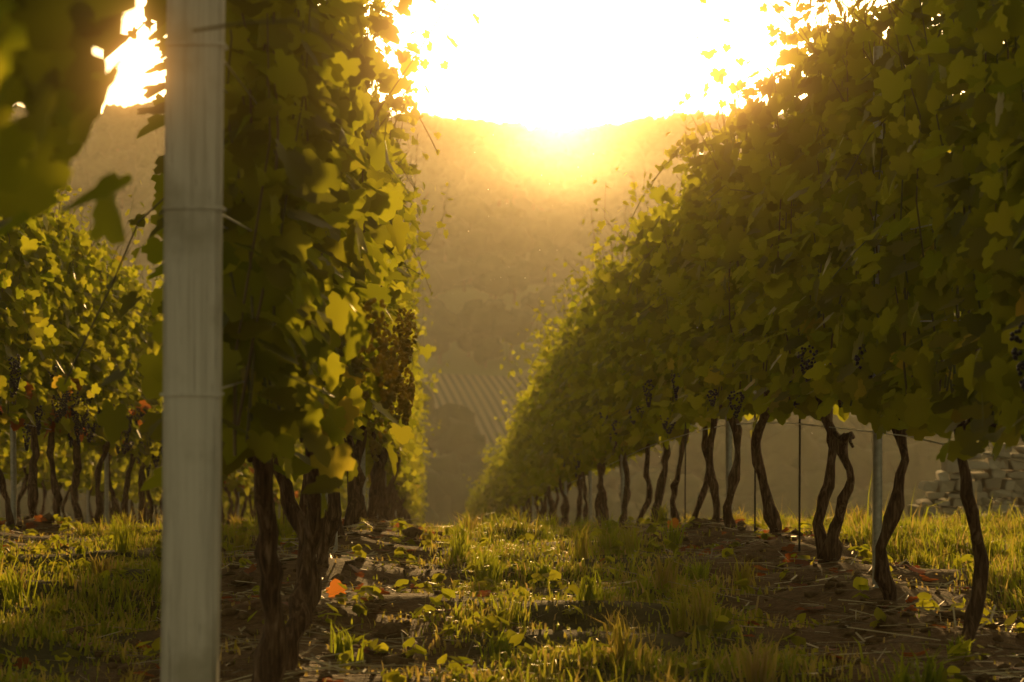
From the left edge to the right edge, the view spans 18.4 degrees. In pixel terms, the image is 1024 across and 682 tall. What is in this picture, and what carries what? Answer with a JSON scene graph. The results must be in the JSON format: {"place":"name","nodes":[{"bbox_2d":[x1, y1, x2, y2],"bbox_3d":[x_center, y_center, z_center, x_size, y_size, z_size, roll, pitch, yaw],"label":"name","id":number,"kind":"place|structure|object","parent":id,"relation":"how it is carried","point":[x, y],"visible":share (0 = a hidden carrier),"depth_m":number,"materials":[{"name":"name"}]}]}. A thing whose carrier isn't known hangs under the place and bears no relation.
{"place":"outdoors","nodes":[
{"label":"outdoors","id":0,"kind":"place"},
{"bbox_2d":[0,148,1023,681],"bbox_3d":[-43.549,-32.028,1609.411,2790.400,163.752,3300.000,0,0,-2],"label":"ground","id":1,"kind":"structure","parent":0,"point":[468,382],"depth_m":13.90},
{"bbox_2d":[5,473,130,522],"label":"trellis","id":2,"kind":"object","parent":1,"relation":"on","point":[129,505],"visible":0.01,"depth_m":50.81,"materials":[{"name":"metal"}]},
{"bbox_2d":[0,427,226,525],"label":"vine","id":3,"kind":"object","parent":1,"relation":"on","point":[25,458],"depth_m":42.13,"materials":[{"name":"brown plant"}]},
{"bbox_2d":[0,433,128,486],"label":"grape clusters","id":4,"kind":"object","parent":3,"relation":"attached to","point":[41,465],"depth_m":42.44,"materials":[{"name":"purple food"}]},
{"bbox_2d":[0,112,288,526],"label":"vine","id":5,"kind":"object","parent":1,"relation":"on","point":[106,350],"depth_m":25.09,"materials":[{"name":"green plant"}]},
{"bbox_2d":[7,354,162,476],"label":"grape clusters","id":6,"kind":"object","parent":5,"relation":"hanging from","point":[61,403],"visible":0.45,"depth_m":24.72,"materials":[{"name":"purple food"}]},
{"bbox_2d":[10,366,279,524],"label":"trellis","id":7,"kind":"object","parent":1,"relation":"on","point":[13,474],"depth_m":22.79,"materials":[{"name":"metal"}]},
{"bbox_2d":[37,437,290,525],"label":"vine leaves","id":8,"kind":"object","parent":1,"relation":"on","point":[89,462],"visible":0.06,"depth_m":52.22,"materials":[{"name":"green plant"}]},
{"bbox_2d":[160,0,227,681],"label":"wooden post","id":9,"kind":"object","parent":1,"relation":"on","point":[194,209],"visible":1,"depth_m":6.92,"materials":[{"name":"grey wood"}]},
{"bbox_2d":[0,0,479,681],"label":"vine","id":10,"kind":"object","parent":1,"relation":"on","point":[57,81],"depth_m":8.73,"materials":[{"name":"green plant"}]},
{"bbox_2d":[64,0,450,473],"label":"vine shoots","id":11,"kind":"object","parent":10,"relation":"attached to","point":[248,381],"visible":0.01,"depth_m":8.50,"materials":[{"name":"plant"}]},
{"bbox_2d":[295,298,418,461],"bbox_3d":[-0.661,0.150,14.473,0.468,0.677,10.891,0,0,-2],"label":"grape cluster","id":12,"kind":"object","parent":10,"relation":"hanging from","point":[391,374],"visible":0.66,"depth_m":11.29,"materials":[{"name":"brown plant"}]},
{"bbox_2d":[221,439,368,517],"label":"vine leaves","id":13,"kind":"object","parent":1,"relation":"on","point":[243,477],"visible":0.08,"depth_m":56.39,"materials":[{"name":"green plant"}]},
{"bbox_2d":[222,61,395,552],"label":"trellis","id":14,"kind":"object","parent":1,"relation":"on","point":[362,464],"depth_m":8.55,"materials":[{"name":"metal"}]},
{"bbox_2d":[366,345,448,525],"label":"vine leaves","id":15,"kind":"object","parent":1,"relation":"on","point":[414,496],"visible":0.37,"depth_m":60.46,"materials":[{"name":"green plant"}]},
{"bbox_2d":[0,99,1023,527],"bbox_3d":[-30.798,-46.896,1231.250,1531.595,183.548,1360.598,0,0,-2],"label":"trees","id":16,"kind":"object","parent":1,"relation":"on","point":[510,249],"visible":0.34,"depth_m":1113.84,"materials":[{"name":"green plant"}]},
{"bbox_2d":[0,475,1023,681],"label":"grass","id":17,"kind":"structure","parent":1,"relation":"on","point":[1008,573],"depth_m":13.99,"materials":[{"name":"green plant"}]},
{"bbox_2d":[0,514,1023,681],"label":"ground weeds","id":18,"kind":"object","parent":1,"relation":"on","point":[490,623],"visible":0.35,"depth_m":13.63,"materials":[{"name":"green plant"}]},
{"bbox_2d":[0,514,1023,681],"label":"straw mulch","id":19,"kind":"object","parent":1,"relation":"on","point":[373,667],"visible":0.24,"depth_m":12.96,"materials":[{"name":"beige plant"}]},
{"bbox_2d":[0,513,1023,681],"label":"soil clods","id":20,"kind":"object","parent":1,"relation":"on","point":[227,609],"visible":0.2,"depth_m":12.59,"materials":[{"name":"brown soil"}]},
{"bbox_2d":[0,515,1023,681],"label":"fallen leaves","id":21,"kind":"object","parent":1,"relation":"on","point":[335,587],"visible":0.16,"depth_m":14.59,"materials":[{"name":"brown plant"}]},
{"bbox_2d":[461,317,576,524],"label":"vine leaves","id":22,"kind":"object","parent":1,"relation":"on","point":[512,476],"visible":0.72,"depth_m":56.58,"materials":[{"name":"green plant"}]},
{"bbox_2d":[499,0,1023,649],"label":"vine","id":23,"kind":"object","parent":1,"relation":"on","point":[982,238],"depth_m":14.29,"materials":[{"name":"green plant"}]},
{"bbox_2d":[562,321,1023,477],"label":"grape clusters","id":24,"kind":"object","parent":23,"relation":"hanging from","point":[1016,354],"visible":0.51,"depth_m":18.00,"materials":[{"name":"purple food"}]},
{"bbox_2d":[513,46,1023,587],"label":"trellis","id":25,"kind":"object","parent":1,"relation":"on","point":[877,458],"visible":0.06,"depth_m":13.77,"materials":[{"name":"metal"}]},
{"bbox_2d":[907,443,1023,520],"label":"dry stone wall","id":26,"kind":"structure","parent":1,"relation":"on","point":[988,482],"depth_m":32.46,"materials":[{"name":"grey stone"}]},
{"bbox_2d":[93,0,1003,130],"label":"sky","id":27,"kind":"structure","parent":0,"point":[574,63],"materials":[{"name":"white"}]},
{"bbox_2d":[388,12,941,610],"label":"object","id":28,"kind":"object","parent":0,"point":[572,262],"visible":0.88,"depth_m":11.76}
]}

